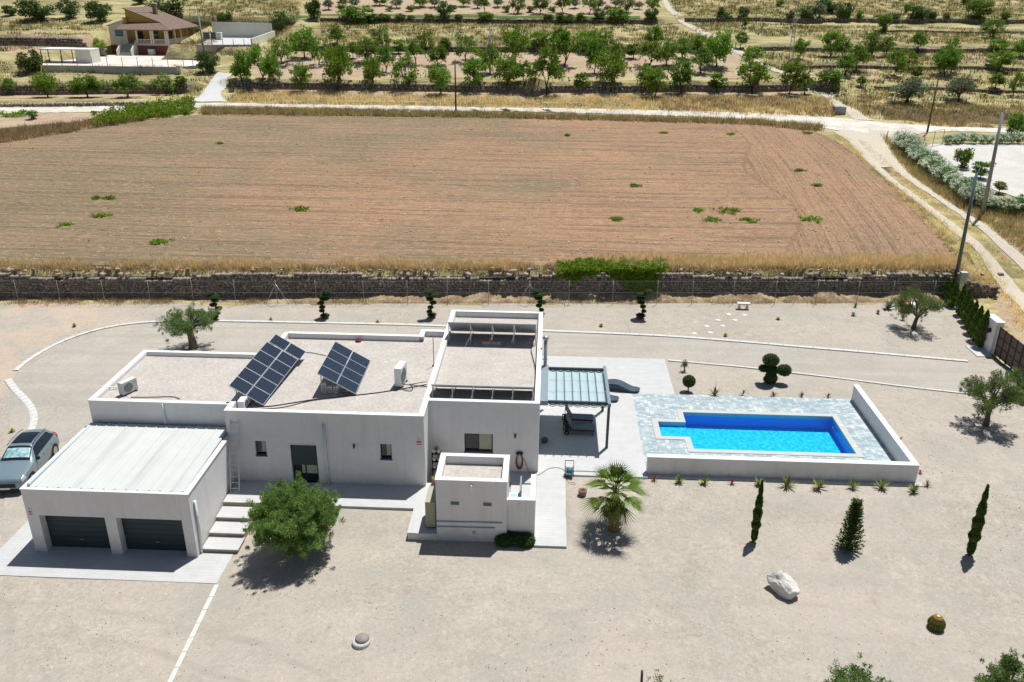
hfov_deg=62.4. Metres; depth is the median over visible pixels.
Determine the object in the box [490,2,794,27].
power line
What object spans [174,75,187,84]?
young tree
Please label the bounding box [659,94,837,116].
dry scrub
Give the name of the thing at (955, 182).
oleander
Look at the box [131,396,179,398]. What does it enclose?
cable
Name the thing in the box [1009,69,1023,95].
almond tree
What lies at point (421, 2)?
almond tree
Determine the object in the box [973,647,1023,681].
olive tree
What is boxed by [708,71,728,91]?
young tree
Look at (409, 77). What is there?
almond tree
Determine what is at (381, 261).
dry grass
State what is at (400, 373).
heat pump
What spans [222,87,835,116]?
dry grass
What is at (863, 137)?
road
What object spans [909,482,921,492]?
sword plant
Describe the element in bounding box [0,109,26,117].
vine cover
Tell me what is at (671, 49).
almond tree
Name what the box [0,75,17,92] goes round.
almond tree
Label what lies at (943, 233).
dry grass
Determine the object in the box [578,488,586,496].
clay pot
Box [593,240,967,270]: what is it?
dry grass
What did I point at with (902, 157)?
dry scrub
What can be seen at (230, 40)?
lot floor
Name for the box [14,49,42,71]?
dark shrub
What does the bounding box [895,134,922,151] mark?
oleander
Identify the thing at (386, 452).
window
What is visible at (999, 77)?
young tree
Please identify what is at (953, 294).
hedge conifer
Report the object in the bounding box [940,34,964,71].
almond tree
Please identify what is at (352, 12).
green shrub
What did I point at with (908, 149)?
oleander
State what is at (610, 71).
almond tree
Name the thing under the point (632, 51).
young tree
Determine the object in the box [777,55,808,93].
almond tree
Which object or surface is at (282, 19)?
dark shrub
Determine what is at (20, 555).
forecourt
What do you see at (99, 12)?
dark shrub
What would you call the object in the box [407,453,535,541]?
pump house
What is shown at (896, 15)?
dark shrub
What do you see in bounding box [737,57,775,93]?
almond tree
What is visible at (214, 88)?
concrete ramp
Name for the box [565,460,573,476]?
hose reel
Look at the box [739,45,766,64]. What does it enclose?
almond tree
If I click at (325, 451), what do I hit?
downpipe
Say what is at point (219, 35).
water tank
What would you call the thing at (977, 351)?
gate pad
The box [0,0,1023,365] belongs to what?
hillside
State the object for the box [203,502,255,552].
garden steps
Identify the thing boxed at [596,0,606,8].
olive tree
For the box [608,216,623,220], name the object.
weed patch
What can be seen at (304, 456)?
terrace door
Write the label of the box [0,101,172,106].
stone wall
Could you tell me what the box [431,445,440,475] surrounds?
plant stand
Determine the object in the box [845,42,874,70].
almond tree
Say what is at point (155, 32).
window
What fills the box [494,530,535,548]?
clipped shrub
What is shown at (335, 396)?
cable
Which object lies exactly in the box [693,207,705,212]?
weed patch
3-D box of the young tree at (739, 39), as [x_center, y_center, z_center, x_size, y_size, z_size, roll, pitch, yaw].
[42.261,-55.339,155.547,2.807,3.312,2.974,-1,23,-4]
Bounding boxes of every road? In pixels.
[0,103,1023,134]
[833,131,906,166]
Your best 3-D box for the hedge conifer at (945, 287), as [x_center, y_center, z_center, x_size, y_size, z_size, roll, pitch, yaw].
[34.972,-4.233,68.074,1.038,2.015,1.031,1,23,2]
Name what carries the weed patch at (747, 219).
on the ploughed field at (505, 192)
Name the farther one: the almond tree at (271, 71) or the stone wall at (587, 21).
the stone wall at (587, 21)
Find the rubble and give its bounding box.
[2,266,963,272]
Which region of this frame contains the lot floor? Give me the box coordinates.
[198,37,250,44]
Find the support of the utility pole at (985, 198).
on the hillside
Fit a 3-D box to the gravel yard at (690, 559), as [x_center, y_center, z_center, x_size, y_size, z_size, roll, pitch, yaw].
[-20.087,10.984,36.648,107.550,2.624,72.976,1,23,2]
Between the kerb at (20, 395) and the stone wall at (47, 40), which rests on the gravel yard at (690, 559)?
the kerb at (20, 395)
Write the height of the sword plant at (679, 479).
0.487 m
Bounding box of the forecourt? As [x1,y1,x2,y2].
[0,521,233,583]
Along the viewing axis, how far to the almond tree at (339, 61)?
134.59 m
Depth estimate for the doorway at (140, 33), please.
165.08 m
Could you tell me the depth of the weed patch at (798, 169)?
95.29 m
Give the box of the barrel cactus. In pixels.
[927,614,946,631]
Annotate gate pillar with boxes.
[982,314,1005,355]
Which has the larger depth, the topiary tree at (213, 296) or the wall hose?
the topiary tree at (213, 296)
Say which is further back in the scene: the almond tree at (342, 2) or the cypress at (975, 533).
the almond tree at (342, 2)
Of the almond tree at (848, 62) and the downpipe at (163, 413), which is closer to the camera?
the downpipe at (163, 413)
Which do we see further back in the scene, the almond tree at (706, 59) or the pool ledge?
the almond tree at (706, 59)
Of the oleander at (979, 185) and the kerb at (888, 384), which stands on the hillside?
the oleander at (979, 185)
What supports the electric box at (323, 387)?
on the white house at (382, 431)
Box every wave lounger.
[605,392,618,401]
[608,379,639,392]
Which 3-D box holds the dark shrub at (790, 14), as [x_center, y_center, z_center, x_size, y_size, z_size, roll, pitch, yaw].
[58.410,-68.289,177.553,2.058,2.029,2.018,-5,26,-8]
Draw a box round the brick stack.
[482,340,500,344]
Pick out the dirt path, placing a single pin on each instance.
(854, 113)
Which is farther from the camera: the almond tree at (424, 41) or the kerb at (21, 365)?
the almond tree at (424, 41)
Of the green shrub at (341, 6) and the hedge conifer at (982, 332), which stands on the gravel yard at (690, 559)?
the hedge conifer at (982, 332)
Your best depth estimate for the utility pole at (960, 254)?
67.10 m
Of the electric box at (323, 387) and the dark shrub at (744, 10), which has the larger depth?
the dark shrub at (744, 10)
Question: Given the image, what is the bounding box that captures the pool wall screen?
[646,385,919,482]
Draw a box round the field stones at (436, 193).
[0,118,926,260]
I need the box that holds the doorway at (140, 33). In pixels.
[137,31,143,42]
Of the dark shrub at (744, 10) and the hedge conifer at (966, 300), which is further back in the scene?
the dark shrub at (744, 10)
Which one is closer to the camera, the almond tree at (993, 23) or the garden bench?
the garden bench
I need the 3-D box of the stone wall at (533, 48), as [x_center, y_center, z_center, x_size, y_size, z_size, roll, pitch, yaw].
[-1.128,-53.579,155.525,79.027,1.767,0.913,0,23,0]
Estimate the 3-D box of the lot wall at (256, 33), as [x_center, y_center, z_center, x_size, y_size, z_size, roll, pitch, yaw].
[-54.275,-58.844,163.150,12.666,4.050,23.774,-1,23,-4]
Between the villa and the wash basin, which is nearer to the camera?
the wash basin
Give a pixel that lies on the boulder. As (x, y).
(783, 584)
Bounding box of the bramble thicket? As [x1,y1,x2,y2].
[88,94,196,126]
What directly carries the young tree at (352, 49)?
on the hillside
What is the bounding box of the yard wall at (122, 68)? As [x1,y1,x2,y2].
[42,56,199,73]
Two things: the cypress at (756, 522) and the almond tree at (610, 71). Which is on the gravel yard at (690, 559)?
the cypress at (756, 522)
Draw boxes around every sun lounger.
[562,405,592,423]
[563,413,594,435]
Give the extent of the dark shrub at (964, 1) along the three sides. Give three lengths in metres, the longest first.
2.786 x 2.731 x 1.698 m
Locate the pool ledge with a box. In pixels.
[647,474,923,486]
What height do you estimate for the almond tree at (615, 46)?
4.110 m
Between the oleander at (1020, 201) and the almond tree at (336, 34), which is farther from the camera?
the almond tree at (336, 34)
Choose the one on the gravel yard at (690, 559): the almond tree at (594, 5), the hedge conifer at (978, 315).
the hedge conifer at (978, 315)
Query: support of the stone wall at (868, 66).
on the hillside
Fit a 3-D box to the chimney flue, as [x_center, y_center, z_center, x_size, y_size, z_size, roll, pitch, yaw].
[1.912,1.622,48.975,0.378,4.185,0.373,-13,26,-29]
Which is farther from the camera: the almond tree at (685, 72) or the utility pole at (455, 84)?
the almond tree at (685, 72)
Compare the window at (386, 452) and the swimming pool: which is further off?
the swimming pool
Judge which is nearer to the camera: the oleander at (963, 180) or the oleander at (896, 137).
the oleander at (963, 180)
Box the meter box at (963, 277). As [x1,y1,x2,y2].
[958,271,968,290]
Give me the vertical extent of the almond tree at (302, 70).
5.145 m
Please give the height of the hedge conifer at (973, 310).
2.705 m
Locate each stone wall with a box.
[0,36,106,56]
[0,83,188,94]
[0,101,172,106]
[0,272,1003,298]
[229,81,535,95]
[278,101,630,105]
[297,45,704,52]
[320,17,658,23]
[534,83,835,95]
[685,17,1023,23]
[759,46,1023,52]
[803,64,1023,71]
[874,86,1023,92]
[875,29,1023,33]
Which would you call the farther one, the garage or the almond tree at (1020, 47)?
the almond tree at (1020, 47)
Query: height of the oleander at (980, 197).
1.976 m
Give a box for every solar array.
[229,334,305,404]
[317,342,369,393]
[448,322,536,345]
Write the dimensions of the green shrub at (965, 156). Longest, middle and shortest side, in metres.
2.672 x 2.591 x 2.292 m
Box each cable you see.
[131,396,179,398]
[246,384,426,407]
[262,395,355,408]
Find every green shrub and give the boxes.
[25,110,37,118]
[228,49,251,80]
[335,4,374,22]
[337,4,344,10]
[385,5,394,10]
[405,4,413,10]
[424,13,434,18]
[477,11,493,21]
[502,5,509,11]
[526,5,533,12]
[543,13,553,18]
[547,6,555,11]
[576,12,587,18]
[603,5,611,13]
[606,6,629,20]
[722,11,732,18]
[776,0,784,5]
[813,68,844,83]
[856,10,864,19]
[877,13,892,31]
[903,3,912,12]
[942,12,950,18]
[953,148,974,167]
[964,0,995,19]
[1000,11,1010,19]
[1005,112,1023,132]
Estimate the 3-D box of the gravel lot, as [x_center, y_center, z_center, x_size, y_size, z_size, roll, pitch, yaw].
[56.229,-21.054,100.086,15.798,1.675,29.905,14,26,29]
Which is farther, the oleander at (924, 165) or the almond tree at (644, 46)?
the almond tree at (644, 46)
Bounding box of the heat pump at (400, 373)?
[394,361,407,387]
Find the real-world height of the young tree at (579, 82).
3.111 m
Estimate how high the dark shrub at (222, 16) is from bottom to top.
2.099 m
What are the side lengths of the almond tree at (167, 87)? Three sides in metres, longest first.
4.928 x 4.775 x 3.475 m
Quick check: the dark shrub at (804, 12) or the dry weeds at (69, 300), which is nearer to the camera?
the dry weeds at (69, 300)
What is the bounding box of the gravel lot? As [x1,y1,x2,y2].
[925,143,1023,196]
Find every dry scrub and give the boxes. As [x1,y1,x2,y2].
[0,110,178,142]
[197,103,826,131]
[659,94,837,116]
[858,93,1023,127]
[880,130,1023,253]
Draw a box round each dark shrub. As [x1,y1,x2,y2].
[1,5,18,15]
[12,0,57,21]
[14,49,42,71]
[53,0,81,17]
[82,0,113,21]
[132,0,144,3]
[141,0,185,13]
[194,51,220,72]
[215,11,232,21]
[268,11,294,31]
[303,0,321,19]
[366,13,380,23]
[378,13,390,21]
[395,13,405,20]
[434,0,453,17]
[454,14,462,19]
[556,12,574,22]
[593,10,605,18]
[644,8,658,18]
[717,6,725,16]
[738,6,750,16]
[785,11,794,18]
[798,5,816,18]
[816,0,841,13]
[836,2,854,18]
[893,13,901,18]
[907,5,931,20]
[928,11,937,18]
[960,0,971,4]
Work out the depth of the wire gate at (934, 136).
106.01 m
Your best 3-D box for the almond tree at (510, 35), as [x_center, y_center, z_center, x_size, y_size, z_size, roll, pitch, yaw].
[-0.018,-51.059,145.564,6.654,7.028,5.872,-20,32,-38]
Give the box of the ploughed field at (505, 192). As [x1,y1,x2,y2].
[0,114,963,269]
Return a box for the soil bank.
[0,288,945,302]
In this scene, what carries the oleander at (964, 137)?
on the hillside
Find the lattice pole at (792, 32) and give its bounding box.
[788,2,798,61]
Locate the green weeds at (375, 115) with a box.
[199,106,823,131]
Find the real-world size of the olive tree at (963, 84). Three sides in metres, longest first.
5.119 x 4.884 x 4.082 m
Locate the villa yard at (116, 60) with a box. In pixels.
[43,55,198,66]
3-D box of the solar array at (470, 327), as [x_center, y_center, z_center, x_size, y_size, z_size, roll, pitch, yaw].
[-1.129,-0.737,50.186,5.180,1.370,1.722,1,23,2]
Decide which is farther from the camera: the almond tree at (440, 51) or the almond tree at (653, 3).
the almond tree at (653, 3)
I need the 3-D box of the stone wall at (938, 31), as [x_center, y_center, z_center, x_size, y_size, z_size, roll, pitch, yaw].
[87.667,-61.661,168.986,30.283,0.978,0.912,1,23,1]
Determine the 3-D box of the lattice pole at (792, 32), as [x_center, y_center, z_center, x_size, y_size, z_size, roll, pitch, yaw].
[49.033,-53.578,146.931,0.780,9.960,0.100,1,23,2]
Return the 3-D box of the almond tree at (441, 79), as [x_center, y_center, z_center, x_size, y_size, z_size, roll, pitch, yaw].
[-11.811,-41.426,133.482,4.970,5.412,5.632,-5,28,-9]
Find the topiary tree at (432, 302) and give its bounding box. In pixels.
[423,289,438,317]
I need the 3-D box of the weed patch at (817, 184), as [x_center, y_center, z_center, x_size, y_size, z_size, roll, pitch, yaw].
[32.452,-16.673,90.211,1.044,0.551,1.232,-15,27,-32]
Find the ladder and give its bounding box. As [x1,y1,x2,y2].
[229,420,239,491]
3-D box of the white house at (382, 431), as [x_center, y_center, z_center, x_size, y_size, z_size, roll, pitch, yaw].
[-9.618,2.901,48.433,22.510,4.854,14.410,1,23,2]
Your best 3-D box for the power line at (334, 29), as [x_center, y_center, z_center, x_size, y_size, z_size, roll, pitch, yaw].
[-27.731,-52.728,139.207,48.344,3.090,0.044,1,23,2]
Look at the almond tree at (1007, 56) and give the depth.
143.61 m
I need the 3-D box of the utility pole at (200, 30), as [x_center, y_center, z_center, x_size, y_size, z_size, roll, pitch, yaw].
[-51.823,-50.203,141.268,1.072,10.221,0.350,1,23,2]
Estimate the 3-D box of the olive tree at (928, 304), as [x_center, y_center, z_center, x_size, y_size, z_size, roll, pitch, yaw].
[29.498,-2.447,61.829,3.917,3.648,3.730,1,23,2]
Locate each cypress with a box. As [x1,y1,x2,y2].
[750,480,763,541]
[966,484,989,555]
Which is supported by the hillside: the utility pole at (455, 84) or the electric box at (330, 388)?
the utility pole at (455, 84)
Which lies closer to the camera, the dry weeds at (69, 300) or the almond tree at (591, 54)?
the dry weeds at (69, 300)
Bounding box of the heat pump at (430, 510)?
[425,486,436,526]
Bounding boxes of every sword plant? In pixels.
[676,474,684,482]
[699,476,710,483]
[709,386,719,394]
[755,477,764,484]
[776,476,798,488]
[812,478,826,488]
[849,478,859,487]
[874,479,888,488]
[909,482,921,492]
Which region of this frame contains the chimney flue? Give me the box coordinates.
[542,335,548,365]
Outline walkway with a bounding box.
[534,474,566,548]
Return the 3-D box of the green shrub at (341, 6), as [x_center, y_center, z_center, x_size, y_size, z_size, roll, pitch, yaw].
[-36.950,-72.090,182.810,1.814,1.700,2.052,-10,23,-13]
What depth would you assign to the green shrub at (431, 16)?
175.47 m
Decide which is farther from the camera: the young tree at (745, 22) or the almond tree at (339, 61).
the young tree at (745, 22)
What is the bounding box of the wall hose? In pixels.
[515,452,530,473]
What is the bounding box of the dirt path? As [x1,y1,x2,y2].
[662,0,873,120]
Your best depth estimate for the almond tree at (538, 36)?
154.20 m
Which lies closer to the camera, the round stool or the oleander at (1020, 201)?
the round stool
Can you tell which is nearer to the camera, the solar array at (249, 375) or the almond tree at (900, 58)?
the solar array at (249, 375)
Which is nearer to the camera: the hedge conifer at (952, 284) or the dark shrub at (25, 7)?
the hedge conifer at (952, 284)
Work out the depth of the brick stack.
49.58 m
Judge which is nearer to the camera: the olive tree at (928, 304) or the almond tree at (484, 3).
the olive tree at (928, 304)
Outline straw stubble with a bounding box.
[0,117,936,259]
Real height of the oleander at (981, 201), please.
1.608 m
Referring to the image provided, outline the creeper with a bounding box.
[555,255,668,294]
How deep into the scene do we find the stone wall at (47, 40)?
158.60 m
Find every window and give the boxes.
[115,30,122,35]
[153,31,158,37]
[255,441,267,456]
[380,444,392,460]
[464,433,492,453]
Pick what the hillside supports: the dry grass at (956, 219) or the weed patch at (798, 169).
the dry grass at (956, 219)
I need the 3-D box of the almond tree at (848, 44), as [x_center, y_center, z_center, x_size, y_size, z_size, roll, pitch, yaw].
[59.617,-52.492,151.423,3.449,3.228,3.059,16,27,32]
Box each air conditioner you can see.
[117,376,137,395]
[237,394,250,407]
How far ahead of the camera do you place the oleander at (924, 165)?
95.26 m
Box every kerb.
[4,378,37,429]
[13,320,967,370]
[167,584,218,681]
[668,359,1020,400]
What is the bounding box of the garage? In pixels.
[19,423,235,556]
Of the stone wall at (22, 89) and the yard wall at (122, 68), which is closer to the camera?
the stone wall at (22, 89)
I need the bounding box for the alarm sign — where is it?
[416,438,421,444]
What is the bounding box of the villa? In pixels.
[106,3,197,55]
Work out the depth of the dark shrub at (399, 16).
175.26 m
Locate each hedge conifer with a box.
[939,277,950,297]
[944,277,956,304]
[947,282,959,307]
[955,283,966,314]
[960,288,972,320]
[962,299,974,326]
[965,300,979,333]
[968,305,984,340]
[973,309,990,347]
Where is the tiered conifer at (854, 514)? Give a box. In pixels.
[832,496,865,552]
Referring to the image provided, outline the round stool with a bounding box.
[541,437,547,442]
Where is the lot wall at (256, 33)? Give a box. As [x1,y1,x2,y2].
[196,22,274,51]
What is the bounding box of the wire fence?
[0,280,966,304]
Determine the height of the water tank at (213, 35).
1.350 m
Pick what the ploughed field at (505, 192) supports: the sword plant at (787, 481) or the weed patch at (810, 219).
the weed patch at (810, 219)
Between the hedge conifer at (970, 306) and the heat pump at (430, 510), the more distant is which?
the hedge conifer at (970, 306)
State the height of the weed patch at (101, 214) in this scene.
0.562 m
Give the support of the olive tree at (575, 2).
on the hillside
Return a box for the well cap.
[352,633,369,649]
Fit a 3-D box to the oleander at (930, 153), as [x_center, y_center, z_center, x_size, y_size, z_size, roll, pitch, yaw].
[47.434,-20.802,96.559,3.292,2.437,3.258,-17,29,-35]
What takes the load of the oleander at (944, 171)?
on the hillside
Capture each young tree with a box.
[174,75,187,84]
[345,41,357,53]
[390,39,404,53]
[437,38,451,49]
[573,72,592,90]
[625,42,639,57]
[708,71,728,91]
[735,31,749,48]
[743,16,748,27]
[855,76,866,83]
[908,65,924,77]
[971,161,996,178]
[988,72,1007,88]
[992,181,1008,193]
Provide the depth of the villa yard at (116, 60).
149.21 m
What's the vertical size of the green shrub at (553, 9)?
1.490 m
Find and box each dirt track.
[839,129,1023,311]
[868,130,1023,270]
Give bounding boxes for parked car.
[0,428,58,490]
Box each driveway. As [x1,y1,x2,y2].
[1,323,543,541]
[544,332,1023,395]
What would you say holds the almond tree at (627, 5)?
on the hillside
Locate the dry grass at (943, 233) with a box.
[834,134,1023,331]
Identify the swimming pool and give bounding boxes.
[651,409,863,457]
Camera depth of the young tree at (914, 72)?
139.52 m
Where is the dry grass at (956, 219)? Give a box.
[859,140,1023,279]
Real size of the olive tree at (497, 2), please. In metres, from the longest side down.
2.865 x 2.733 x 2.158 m
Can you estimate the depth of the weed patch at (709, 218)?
79.29 m
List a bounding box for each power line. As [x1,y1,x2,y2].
[13,9,195,13]
[198,9,484,30]
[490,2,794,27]
[799,3,938,77]
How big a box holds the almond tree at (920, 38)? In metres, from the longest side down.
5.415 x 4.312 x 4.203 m
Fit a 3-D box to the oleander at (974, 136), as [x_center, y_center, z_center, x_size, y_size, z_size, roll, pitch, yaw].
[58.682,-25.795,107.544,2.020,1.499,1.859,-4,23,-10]
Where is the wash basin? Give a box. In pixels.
[509,493,518,496]
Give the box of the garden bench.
[737,302,750,309]
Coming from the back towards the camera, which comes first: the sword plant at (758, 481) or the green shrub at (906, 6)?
the green shrub at (906, 6)
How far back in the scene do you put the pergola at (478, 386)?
42.69 m
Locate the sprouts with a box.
[0,118,925,260]
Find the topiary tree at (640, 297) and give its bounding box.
[635,289,652,317]
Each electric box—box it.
[321,382,326,392]
[327,385,332,392]
[333,386,338,392]
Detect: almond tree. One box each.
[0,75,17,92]
[27,68,64,96]
[65,72,104,96]
[105,73,145,96]
[146,72,180,93]
[244,43,278,84]
[262,52,283,81]
[269,36,294,63]
[285,24,316,57]
[288,59,312,91]
[308,35,329,64]
[314,42,358,90]
[326,25,345,45]
[327,43,349,60]
[336,0,347,4]
[353,35,379,59]
[359,55,383,83]
[369,24,391,46]
[372,0,388,5]
[374,44,397,72]
[389,49,421,90]
[402,39,424,63]
[413,0,429,6]
[414,27,435,51]
[421,61,451,93]
[424,43,448,62]
[453,31,477,60]
[459,0,472,5]
[460,52,488,87]
[474,41,502,70]
[476,0,490,11]
[488,53,524,90]
[499,23,531,63]
[508,0,527,13]
[514,59,535,85]
[528,45,570,94]
[529,28,551,50]
[532,0,550,13]
[547,26,570,44]
[548,27,585,66]
[553,0,572,11]
[569,28,607,50]
[581,0,598,13]
[584,35,610,73]
[589,45,631,91]
[597,28,615,46]
[608,39,626,57]
[616,0,635,12]
[633,40,663,65]
[635,59,661,84]
[642,23,664,42]
[642,64,669,95]
[643,0,660,11]
[657,40,682,65]
[665,52,695,92]
[673,34,693,58]
[690,31,706,47]
[690,44,719,72]
[700,26,739,66]
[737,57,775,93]
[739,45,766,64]
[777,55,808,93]
[792,35,810,58]
[796,71,816,94]
[817,27,850,56]
[836,52,859,75]
[837,39,854,53]
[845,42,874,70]
[859,28,886,55]
[877,36,897,54]
[884,48,907,75]
[901,46,921,70]
[906,30,930,52]
[930,43,961,75]
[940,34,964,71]
[978,16,1008,37]
[984,37,1011,51]
[985,46,1021,71]
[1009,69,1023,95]
[1011,39,1023,56]
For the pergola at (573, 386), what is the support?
on the patio
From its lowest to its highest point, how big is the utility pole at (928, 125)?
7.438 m
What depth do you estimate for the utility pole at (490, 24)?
139.93 m
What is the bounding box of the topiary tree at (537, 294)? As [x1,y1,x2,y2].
[531,288,546,314]
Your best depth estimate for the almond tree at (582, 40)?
153.72 m
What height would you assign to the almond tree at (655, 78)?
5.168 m
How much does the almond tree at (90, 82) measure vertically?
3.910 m
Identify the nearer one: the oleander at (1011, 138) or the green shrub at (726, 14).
the oleander at (1011, 138)
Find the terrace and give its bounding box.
[223,480,419,510]
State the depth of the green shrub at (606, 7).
180.90 m
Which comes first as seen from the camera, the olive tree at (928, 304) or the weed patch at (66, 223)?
the olive tree at (928, 304)
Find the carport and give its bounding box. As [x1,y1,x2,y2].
[39,47,100,62]
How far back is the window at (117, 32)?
164.27 m
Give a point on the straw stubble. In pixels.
(447, 196)
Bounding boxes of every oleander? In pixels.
[891,130,909,142]
[892,130,918,146]
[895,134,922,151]
[900,137,928,155]
[905,144,926,159]
[908,146,928,161]
[911,148,942,161]
[918,156,933,171]
[920,155,951,175]
[929,161,954,179]
[932,164,962,183]
[941,134,956,143]
[943,173,963,188]
[949,176,970,193]
[950,133,961,143]
[950,176,981,195]
[957,132,971,142]
[957,181,995,201]
[959,186,983,202]
[964,189,992,206]
[966,133,980,142]
[975,196,997,210]
[977,133,990,143]
[985,134,995,143]
[986,196,1007,211]
[993,132,1009,143]
[996,196,1021,211]
[1004,133,1018,143]
[1009,195,1023,213]
[1013,132,1023,142]
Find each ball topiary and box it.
[682,375,695,391]
[758,353,791,383]
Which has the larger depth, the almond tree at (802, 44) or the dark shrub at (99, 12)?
the dark shrub at (99, 12)
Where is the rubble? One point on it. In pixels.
(8, 269)
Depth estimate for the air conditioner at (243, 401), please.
41.67 m
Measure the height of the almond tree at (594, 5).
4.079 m
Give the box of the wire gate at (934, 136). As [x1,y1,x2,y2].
[924,129,944,146]
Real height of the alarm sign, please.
0.388 m
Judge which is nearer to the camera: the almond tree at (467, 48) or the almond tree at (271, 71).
the almond tree at (271, 71)
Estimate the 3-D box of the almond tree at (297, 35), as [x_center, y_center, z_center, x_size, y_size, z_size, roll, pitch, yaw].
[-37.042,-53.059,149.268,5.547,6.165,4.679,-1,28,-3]
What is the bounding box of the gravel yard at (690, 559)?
[0,303,1023,681]
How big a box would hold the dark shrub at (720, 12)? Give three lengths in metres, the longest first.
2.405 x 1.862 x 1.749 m
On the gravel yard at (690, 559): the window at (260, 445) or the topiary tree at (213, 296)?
the topiary tree at (213, 296)
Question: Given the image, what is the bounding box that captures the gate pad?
[965,346,992,356]
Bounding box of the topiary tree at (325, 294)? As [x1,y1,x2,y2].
[317,289,331,317]
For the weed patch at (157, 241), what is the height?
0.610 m
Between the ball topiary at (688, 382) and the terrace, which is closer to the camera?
the terrace
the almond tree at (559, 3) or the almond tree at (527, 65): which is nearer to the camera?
the almond tree at (527, 65)
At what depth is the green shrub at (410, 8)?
182.91 m
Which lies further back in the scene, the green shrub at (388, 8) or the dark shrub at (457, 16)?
the green shrub at (388, 8)
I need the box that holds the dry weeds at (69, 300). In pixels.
[4,294,920,307]
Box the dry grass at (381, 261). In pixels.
[0,251,996,285]
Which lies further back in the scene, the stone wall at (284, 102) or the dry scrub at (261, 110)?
the stone wall at (284, 102)
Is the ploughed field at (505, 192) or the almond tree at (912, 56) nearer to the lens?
the ploughed field at (505, 192)
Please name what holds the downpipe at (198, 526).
attached to the garage
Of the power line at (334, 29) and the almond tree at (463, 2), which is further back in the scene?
the almond tree at (463, 2)
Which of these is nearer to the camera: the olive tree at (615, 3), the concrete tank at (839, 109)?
the concrete tank at (839, 109)
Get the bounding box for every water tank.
[202,32,209,39]
[210,32,215,39]
[216,32,222,39]
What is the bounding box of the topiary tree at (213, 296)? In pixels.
[204,290,221,319]
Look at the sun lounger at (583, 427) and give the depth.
47.05 m
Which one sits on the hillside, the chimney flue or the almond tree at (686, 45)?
the almond tree at (686, 45)
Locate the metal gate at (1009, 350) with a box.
[991,327,1023,380]
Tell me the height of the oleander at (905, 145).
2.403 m
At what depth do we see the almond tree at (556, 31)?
153.87 m
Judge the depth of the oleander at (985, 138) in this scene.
107.39 m
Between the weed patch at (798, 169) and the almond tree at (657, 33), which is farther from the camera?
the almond tree at (657, 33)
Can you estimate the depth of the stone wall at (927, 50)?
155.85 m
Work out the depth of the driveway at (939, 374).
57.25 m
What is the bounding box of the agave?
[882,299,894,308]
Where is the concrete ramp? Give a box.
[192,72,231,101]
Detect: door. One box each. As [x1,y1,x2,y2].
[45,515,110,547]
[121,518,186,550]
[289,444,318,480]
[961,274,966,282]
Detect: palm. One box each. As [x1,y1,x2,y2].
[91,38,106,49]
[580,460,651,533]
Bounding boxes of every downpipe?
[161,404,165,423]
[193,500,202,552]
[322,424,329,483]
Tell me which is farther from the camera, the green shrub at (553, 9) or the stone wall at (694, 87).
the green shrub at (553, 9)
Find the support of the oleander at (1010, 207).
on the hillside
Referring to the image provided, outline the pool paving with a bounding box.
[632,393,894,464]
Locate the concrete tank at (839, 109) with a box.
[832,105,846,113]
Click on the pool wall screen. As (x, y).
(904, 466)
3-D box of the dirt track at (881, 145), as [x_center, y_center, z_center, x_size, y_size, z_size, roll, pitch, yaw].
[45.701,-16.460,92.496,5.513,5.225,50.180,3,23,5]
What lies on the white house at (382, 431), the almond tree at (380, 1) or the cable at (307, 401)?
the cable at (307, 401)
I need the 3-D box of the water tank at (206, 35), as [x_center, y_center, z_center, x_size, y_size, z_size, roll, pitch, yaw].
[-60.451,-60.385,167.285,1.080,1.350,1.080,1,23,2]
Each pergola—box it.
[431,384,533,400]
[540,365,610,447]
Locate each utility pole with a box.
[197,8,204,51]
[454,59,456,110]
[487,23,492,74]
[926,78,938,132]
[954,167,979,276]
[981,110,1009,213]
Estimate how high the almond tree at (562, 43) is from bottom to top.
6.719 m
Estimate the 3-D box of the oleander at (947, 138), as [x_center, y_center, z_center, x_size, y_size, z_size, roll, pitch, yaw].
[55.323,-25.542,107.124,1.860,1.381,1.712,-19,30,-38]
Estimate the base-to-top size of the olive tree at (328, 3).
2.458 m
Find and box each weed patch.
[54,222,74,227]
[90,212,113,217]
[100,194,115,199]
[149,238,174,244]
[288,205,308,211]
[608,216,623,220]
[630,183,642,186]
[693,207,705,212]
[702,215,722,221]
[710,206,741,214]
[738,217,760,222]
[794,168,808,171]
[797,214,822,222]
[811,183,822,186]
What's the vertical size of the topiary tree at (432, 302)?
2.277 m
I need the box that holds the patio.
[428,356,674,482]
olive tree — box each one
[153,301,222,349]
[240,470,345,559]
[322,0,333,9]
[347,0,360,6]
[389,0,402,7]
[428,0,440,6]
[493,0,504,6]
[570,0,581,7]
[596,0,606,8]
[610,0,619,7]
[634,1,644,6]
[647,669,672,681]
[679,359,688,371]
[812,1,827,17]
[823,652,893,681]
[889,77,933,103]
[890,283,950,329]
[944,75,978,101]
[958,368,1023,425]
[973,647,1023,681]
[1004,366,1023,391]
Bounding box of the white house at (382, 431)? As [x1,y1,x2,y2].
[87,310,542,485]
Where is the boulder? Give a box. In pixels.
[766,570,799,599]
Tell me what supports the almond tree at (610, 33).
on the hillside
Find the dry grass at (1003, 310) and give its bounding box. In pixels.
[982,280,1023,339]

